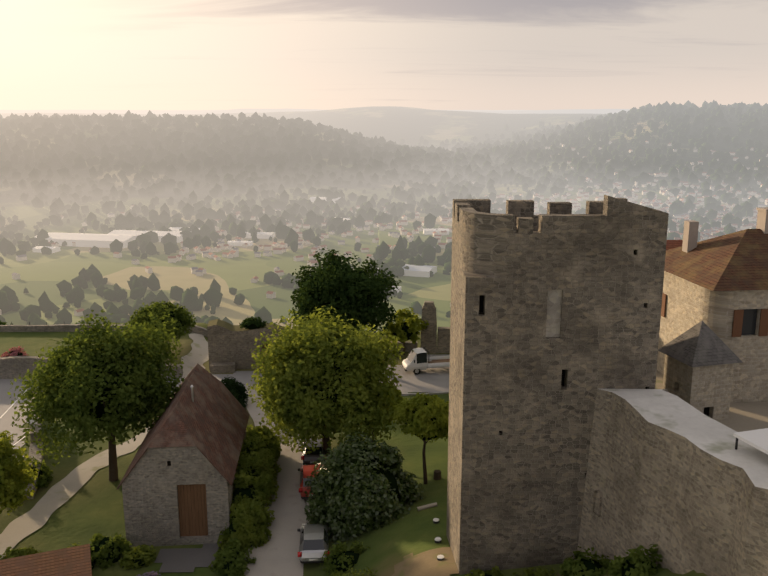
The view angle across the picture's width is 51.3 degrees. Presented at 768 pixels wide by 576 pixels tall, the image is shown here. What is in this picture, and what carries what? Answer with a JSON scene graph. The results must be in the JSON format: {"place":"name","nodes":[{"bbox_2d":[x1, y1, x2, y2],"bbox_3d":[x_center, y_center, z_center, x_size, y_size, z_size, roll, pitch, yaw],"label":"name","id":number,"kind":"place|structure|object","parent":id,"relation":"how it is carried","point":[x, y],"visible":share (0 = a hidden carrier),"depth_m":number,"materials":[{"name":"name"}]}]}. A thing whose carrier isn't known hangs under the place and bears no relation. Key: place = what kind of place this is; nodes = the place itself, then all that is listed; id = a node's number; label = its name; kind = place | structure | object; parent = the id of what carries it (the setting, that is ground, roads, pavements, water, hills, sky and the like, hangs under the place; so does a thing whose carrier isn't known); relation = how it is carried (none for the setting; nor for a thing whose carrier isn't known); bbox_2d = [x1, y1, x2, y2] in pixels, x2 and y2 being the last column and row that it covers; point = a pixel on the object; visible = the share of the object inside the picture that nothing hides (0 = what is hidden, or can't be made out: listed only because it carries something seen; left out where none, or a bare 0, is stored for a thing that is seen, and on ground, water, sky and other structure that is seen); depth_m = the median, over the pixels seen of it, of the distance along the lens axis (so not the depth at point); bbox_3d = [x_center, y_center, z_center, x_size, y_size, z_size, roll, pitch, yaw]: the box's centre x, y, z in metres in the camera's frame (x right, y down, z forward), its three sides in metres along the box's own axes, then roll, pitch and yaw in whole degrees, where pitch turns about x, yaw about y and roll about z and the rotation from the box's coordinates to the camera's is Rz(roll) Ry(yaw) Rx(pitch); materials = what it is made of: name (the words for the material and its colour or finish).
{"place":"outdoors","nodes":[
{"label":"outdoors","id":0,"kind":"place"},
{"bbox_2d":[24,456,52,488],"bbox_3d":[-25.394,13.556,56.520,3.806,2.344,5.086,0,13,-1],"label":"bush","id":1,"kind":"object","parent":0,"point":[46,473],"depth_m":56.59,"materials":[{"name":"green plant"}]},
{"bbox_2d":[0,428,148,558],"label":"foot path","id":2,"kind":"structure","parent":0,"point":[48,504],"depth_m":54.68,"materials":[{"name":"beige gravel"}]},
{"bbox_2d":[154,543,218,571],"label":"barn apron gravel","id":3,"kind":"structure","parent":0,"point":[181,560],"depth_m":47.59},
{"bbox_2d":[180,333,208,381],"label":"path","id":4,"kind":"structure","parent":0,"point":[198,353],"depth_m":84.49,"materials":[{"name":"grey gravel"}]},
{"bbox_2d":[0,354,449,456],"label":"car park","id":5,"kind":"structure","parent":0,"point":[432,380],"depth_m":76.14,"materials":[{"name":"grey asphalt"}]},
{"bbox_2d":[207,319,286,373],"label":"stone wall","id":6,"kind":"structure","parent":5,"relation":"on","point":[230,346],"depth_m":80.29,"materials":[{"name":"stone"}]},
{"bbox_2d":[239,316,267,328],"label":"bush","id":7,"kind":"object","parent":6,"relation":"on","point":[251,322],"visible":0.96,"depth_m":80.22,"materials":[{"name":"green plant"}]},
{"bbox_2d":[401,391,448,394],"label":"kerb","id":8,"kind":"object","parent":5,"relation":"on","point":[445,392],"visible":0.12,"depth_m":73.79,"materials":[{"name":"concrete"}]},
{"bbox_2d":[402,347,449,374],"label":"pickup truck","id":9,"kind":"object","parent":5,"relation":"on","point":[416,360],"visible":0.79,"depth_m":79.20,"materials":[{"name":"white paint"}]},
{"bbox_2d":[244,385,310,575],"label":"gravel lane","id":10,"kind":"structure","parent":0,"point":[276,555],"depth_m":51.83,"materials":[{"name":"grey gravel"}]},
{"bbox_2d":[298,464,322,498],"bbox_3d":[-4.971,13.148,55.642,2.040,1.612,4.132,-1,15,-5],"label":"red car","id":11,"kind":"object","parent":10,"relation":"on","point":[306,471],"visible":0.52,"depth_m":54.24,"materials":[{"name":"paint"}]},
{"bbox_2d":[301,438,324,464],"bbox_3d":[-5.287,12.084,60.220,2.040,1.452,3.892,-1,13,-5],"label":"grey car","id":12,"kind":"object","parent":10,"relation":"on","point":[310,458],"visible":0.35,"depth_m":58.53,"materials":[{"name":"paint"}]},
{"bbox_2d":[0,106,767,575],"bbox_3d":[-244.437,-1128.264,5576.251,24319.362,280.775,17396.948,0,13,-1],"label":"terrain","id":13,"kind":"structure","parent":0,"point":[88,508],"depth_m":1374.43,"materials":[{"name":"green plant"}]},
{"bbox_2d":[1,346,26,356],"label":"flower shrub","id":14,"kind":"object","parent":13,"relation":"on","point":[15,352],"visible":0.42,"depth_m":78.86,"materials":[{"name":"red plant"}]},
{"bbox_2d":[0,430,38,514],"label":"tree","id":15,"kind":"object","parent":13,"relation":"on","point":[13,486],"visible":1,"depth_m":49.04,"materials":[{"name":"green plant"}]},
{"bbox_2d":[0,545,41,559],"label":"bush","id":16,"kind":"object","parent":13,"relation":"on","point":[13,553],"depth_m":46.10,"materials":[{"name":"green plant"}]},
{"bbox_2d":[0,356,48,378],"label":"car park wall","id":17,"kind":"structure","parent":13,"relation":"on","point":[13,367],"depth_m":77.70,"materials":[{"name":"stone"}]},
{"bbox_2d":[23,442,43,499],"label":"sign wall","id":18,"kind":"structure","parent":13,"relation":"on","point":[32,452],"depth_m":58.50,"materials":[{"name":"stone"}]},
{"bbox_2d":[30,397,41,443],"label":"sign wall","id":19,"kind":"structure","parent":13,"relation":"on","point":[32,436],"depth_m":60.97,"materials":[{"name":"grey stone"}]},
{"bbox_2d":[0,544,91,575],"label":"outbuilding","id":20,"kind":"structure","parent":13,"relation":"on","point":[73,561],"depth_m":41.60,"materials":[{"name":"tile"}]},
{"bbox_2d":[67,542,93,568],"bbox_3d":[-18.121,16.080,46.346,2.672,2.212,3.306,-3,13,-12],"label":"bush","id":21,"kind":"object","parent":13,"relation":"on","point":[75,544],"depth_m":46.71,"materials":[{"name":"green plant"}]},
{"bbox_2d":[7,308,184,481],"bbox_3d":[-19.346,7.823,55.972,12.798,12.924,10.003,-10,16,-37],"label":"tree","id":22,"kind":"object","parent":13,"relation":"on","point":[109,383],"visible":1,"depth_m":53.38,"materials":[{"name":"green plant"}]},
{"bbox_2d":[0,324,207,336],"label":"stone wall","id":23,"kind":"structure","parent":13,"relation":"on","point":[64,328],"depth_m":91.16,"materials":[{"name":"stone"}]},
{"bbox_2d":[90,532,132,570],"bbox_3d":[-16.619,15.757,47.754,2.661,2.397,2.753,9,16,36],"label":"bush","id":24,"kind":"object","parent":13,"relation":"on","point":[106,552],"visible":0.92,"depth_m":47.19,"materials":[{"name":"green plant"}]},
{"bbox_2d":[118,544,155,569],"bbox_3d":[-14.520,15.952,47.235,1.940,1.647,2.039,7,14,28],"label":"bush","id":25,"kind":"object","parent":13,"relation":"on","point":[138,556],"visible":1,"depth_m":46.83,"materials":[{"name":"green plant"}]},
{"bbox_2d":[137,571,160,575],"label":"lavender shrub","id":26,"kind":"object","parent":13,"relation":"on","point":[152,574],"visible":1,"depth_m":45.05,"materials":[{"name":"purple plant"}]},
{"bbox_2d":[128,300,196,351],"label":"topiary tree","id":27,"kind":"object","parent":13,"relation":"on","point":[183,318],"visible":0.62,"depth_m":81.44,"materials":[{"name":"green plant"}]},
{"bbox_2d":[155,364,182,377],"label":"car park wall","id":28,"kind":"structure","parent":13,"relation":"on","point":[179,370],"depth_m":78.34,"materials":[{"name":"stone"}]},
{"bbox_2d":[117,363,249,546],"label":"barn","id":29,"kind":"structure","parent":13,"relation":"on","point":[177,482],"depth_m":48.70,"materials":[{"name":"stone"}]},
{"bbox_2d":[208,538,256,575],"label":"bush","id":30,"kind":"object","parent":13,"relation":"on","point":[230,561],"visible":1,"depth_m":46.08,"materials":[{"name":"green plant"}]},
{"bbox_2d":[221,377,249,409],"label":"yew bush","id":31,"kind":"object","parent":13,"relation":"on","point":[237,389],"visible":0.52,"depth_m":70.43,"materials":[{"name":"green plant"}]},
{"bbox_2d":[217,498,271,550],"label":"hedge","id":32,"kind":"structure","parent":13,"relation":"on","point":[246,526],"depth_m":48.70,"materials":[{"name":"green plant"}]},
{"bbox_2d":[232,470,275,526],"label":"hedge","id":33,"kind":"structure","parent":13,"relation":"on","point":[246,487],"depth_m":50.95,"materials":[{"name":"green plant"}]},
{"bbox_2d":[236,451,277,505],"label":"hedge","id":34,"kind":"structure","parent":13,"relation":"on","point":[261,472],"depth_m":53.42,"materials":[{"name":"green plant"}]},
{"bbox_2d":[239,435,278,489],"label":"hedge","id":35,"kind":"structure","parent":13,"relation":"on","point":[249,446],"depth_m":55.45,"materials":[{"name":"green plant"}]},
{"bbox_2d":[245,429,281,472],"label":"hedge","id":36,"kind":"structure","parent":13,"relation":"on","point":[274,449],"depth_m":58.17,"materials":[{"name":"green plant"}]},
{"bbox_2d":[246,424,281,457],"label":"hedge","id":37,"kind":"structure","parent":13,"relation":"on","point":[259,429],"depth_m":60.24,"materials":[{"name":"green plant"}]},
{"bbox_2d":[297,523,330,563],"bbox_3d":[-4.211,15.138,48.218,2.040,1.453,3.892,-1,13,-4],"label":"silver car","id":38,"kind":"object","parent":13,"relation":"on","point":[313,547],"visible":0.85,"depth_m":46.81,"materials":[{"name":"paint"}]},
{"bbox_2d":[246,305,404,461],"bbox_3d":[-4.158,7.746,58.162,11.450,12.011,12.454,0,13,-1],"label":"tree","id":39,"kind":"object","parent":13,"relation":"on","point":[320,377],"visible":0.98,"depth_m":54.57,"materials":[{"name":"green plant"}]},
{"bbox_2d":[319,540,370,575],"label":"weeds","id":40,"kind":"object","parent":13,"relation":"on","point":[341,560],"visible":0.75,"depth_m":45.35,"materials":[{"name":"green plant"}]},
{"bbox_2d":[289,247,401,338],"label":"dark tree","id":41,"kind":"object","parent":13,"relation":"on","point":[359,294],"visible":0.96,"depth_m":79.15,"materials":[{"name":"green plant"}]},
{"bbox_2d":[331,567,377,575],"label":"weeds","id":42,"kind":"object","parent":13,"relation":"on","point":[358,574],"visible":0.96,"depth_m":42.36,"materials":[{"name":"green plant"}]},
{"bbox_2d":[304,432,424,544],"bbox_3d":[-1.270,13.754,51.536,7.842,8.594,7.714,0,13,-1],"label":"laurel bush","id":43,"kind":"object","parent":13,"relation":"on","point":[358,486],"visible":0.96,"depth_m":49.60,"materials":[{"name":"green plant"}]},
{"bbox_2d":[0,100,767,324],"bbox_3d":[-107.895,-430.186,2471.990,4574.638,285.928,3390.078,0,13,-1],"label":"valley trees","id":44,"kind":"object","parent":13,"relation":"on","point":[458,157],"visible":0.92,"depth_m":2219.59,"materials":[{"name":"green plant"}]},
{"bbox_2d":[0,138,767,315],"bbox_3d":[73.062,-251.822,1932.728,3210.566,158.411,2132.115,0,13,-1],"label":"town buildings","id":45,"kind":"structure","parent":13,"relation":"on","point":[124,237],"depth_m":1588.62,"materials":[{"name":"beige"}]},
{"bbox_2d":[361,380,406,441],"bbox_3d":[-0.735,10.095,58.133,4.744,7.106,4.485,0,13,-1],"label":"tree","id":46,"kind":"object","parent":13,"relation":"on","point":[398,394],"visible":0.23,"depth_m":56.65,"materials":[{"name":"green plant"}]},
{"bbox_2d":[382,341,416,351],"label":"terrace wall","id":47,"kind":"structure","parent":13,"relation":"on","point":[409,346],"depth_m":86.64,"materials":[{"name":"stone"}]},
{"bbox_2d":[381,307,428,354],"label":"tree","id":48,"kind":"object","parent":13,"relation":"on","point":[411,326],"visible":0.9,"depth_m":83.97,"materials":[{"name":"green plant"}]},
{"bbox_2d":[393,392,448,483],"bbox_3d":[2.667,10.309,53.101,4.210,6.879,4.700,0,13,-1],"label":"tree","id":49,"kind":"object","parent":13,"relation":"on","point":[424,418],"visible":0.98,"depth_m":51.63,"materials":[{"name":"green plant"}]},
{"bbox_2d":[391,547,458,575],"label":"dirt patch","id":50,"kind":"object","parent":13,"relation":"on","point":[426,563],"depth_m":40.23,"materials":[{"name":"brown soil"}]},
{"bbox_2d":[417,502,437,510],"bbox_3d":[2.648,13.372,48.916,1.262,0.426,0.260,-3,13,-12],"label":"bench","id":51,"kind":"object","parent":13,"relation":"on","point":[423,507],"visible":0.94,"depth_m":48.83,"materials":[{"name":"grey wood"}]},
{"bbox_2d":[421,301,449,353],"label":"ruined pier","id":52,"kind":"structure","parent":13,"relation":"on","point":[433,340],"depth_m":85.93,"materials":[{"name":"stone"}]},
{"bbox_2d":[433,518,438,523],"bbox_3d":[3.004,13.471,46.101,0.380,0.300,0.380,0,13,-1],"label":"ground spot","id":53,"kind":"object","parent":13,"relation":"on","point":[435,520],"visible":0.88,"depth_m":45.98,"materials":[{"name":"grey"}]},
{"bbox_2d":[433,470,440,479],"bbox_3d":[3.638,12.818,54.468,0.571,0.750,0.600,0,13,-1],"label":"trash bin","id":54,"kind":"object","parent":13,"relation":"on","point":[437,475],"visible":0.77,"depth_m":54.25,"materials":[{"name":"brown wood"}]},
{"bbox_2d":[435,537,441,542],"bbox_3d":[2.896,13.575,42.878,0.380,0.300,0.380,0,13,-1],"label":"ground spot","id":55,"kind":"object","parent":13,"relation":"on","point":[438,539],"visible":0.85,"depth_m":42.77,"materials":[{"name":"grey"}]},
{"bbox_2d":[437,555,443,560],"bbox_3d":[2.833,13.558,40.008,0.380,0.300,0.380,0,13,-1],"label":"ground spot","id":56,"kind":"object","parent":13,"relation":"on","point":[440,557],"visible":0.79,"depth_m":39.88,"materials":[{"name":"grey"}]},
{"bbox_2d":[467,566,503,575],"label":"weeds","id":57,"kind":"object","parent":13,"relation":"on","point":[492,572],"visible":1,"depth_m":37.15,"materials":[{"name":"green plant"}]},
{"bbox_2d":[512,566,556,575],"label":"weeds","id":58,"kind":"object","parent":13,"relation":"on","point":[539,572],"visible":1,"depth_m":36.82,"materials":[{"name":"green plant"}]},
{"bbox_2d":[446,195,668,574],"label":"tower","id":59,"kind":"structure","parent":13,"relation":"on","point":[555,316],"depth_m":35.56,"materials":[{"name":"stone"}]},
{"bbox_2d":[559,546,609,575],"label":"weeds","id":60,"kind":"object","parent":13,"relation":"on","point":[583,565],"visible":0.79,"depth_m":34.20,"materials":[{"name":"green plant"}]},
{"bbox_2d":[602,544,662,575],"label":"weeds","id":61,"kind":"object","parent":13,"relation":"on","point":[639,562],"visible":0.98,"depth_m":31.34,"materials":[{"name":"green plant"}]},
{"bbox_2d":[577,389,767,575],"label":"curtain wall","id":62,"kind":"structure","parent":13,"relation":"on","point":[682,484],"depth_m":31.16,"materials":[{"name":"stone"}]},
{"bbox_2d":[593,490,602,516],"bbox_3d":[9.727,9.593,35.874,0.454,1.150,0.500,-4,13,-16],"label":"window frame","id":63,"kind":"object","parent":62,"relation":"attached to","point":[601,496],"depth_m":35.70,"materials":[{"name":"stone"}]},
{"bbox_2d":[733,428,767,454],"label":"white canopy","id":64,"kind":"object","parent":62,"relation":"on","point":[757,439],"visible":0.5,"depth_m":28.76,"materials":[{"name":"white paint"}]},
{"bbox_2d":[666,240,682,249],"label":"annex building","id":65,"kind":"structure","parent":13,"relation":"on","point":[671,244],"depth_m":55.98,"materials":[{"name":"tile"}]},
{"bbox_2d":[658,321,742,419],"bbox_3d":[15.342,4.076,39.122,2.800,5.150,2.800,-3,13,-15],"label":"turret","id":66,"kind":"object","parent":13,"relation":"on","point":[701,358],"depth_m":38.23,"materials":[{"name":"stone"}]},
{"bbox_2d":[655,370,767,431],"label":"courtyard gravel","id":67,"kind":"structure","parent":13,"relation":"on","point":[746,416],"depth_m":39.21,"materials":[{"name":"beige gravel"}]},
{"bbox_2d":[657,207,767,402],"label":"house","id":68,"kind":"structure","parent":13,"relation":"on","point":[718,286],"depth_m":40.96,"materials":[{"name":"stone"}]},
{"bbox_2d":[0,0,767,109],"label":"sky","id":69,"kind":"structure","parent":0,"point":[55,54],"materials":[{"name":"white"}]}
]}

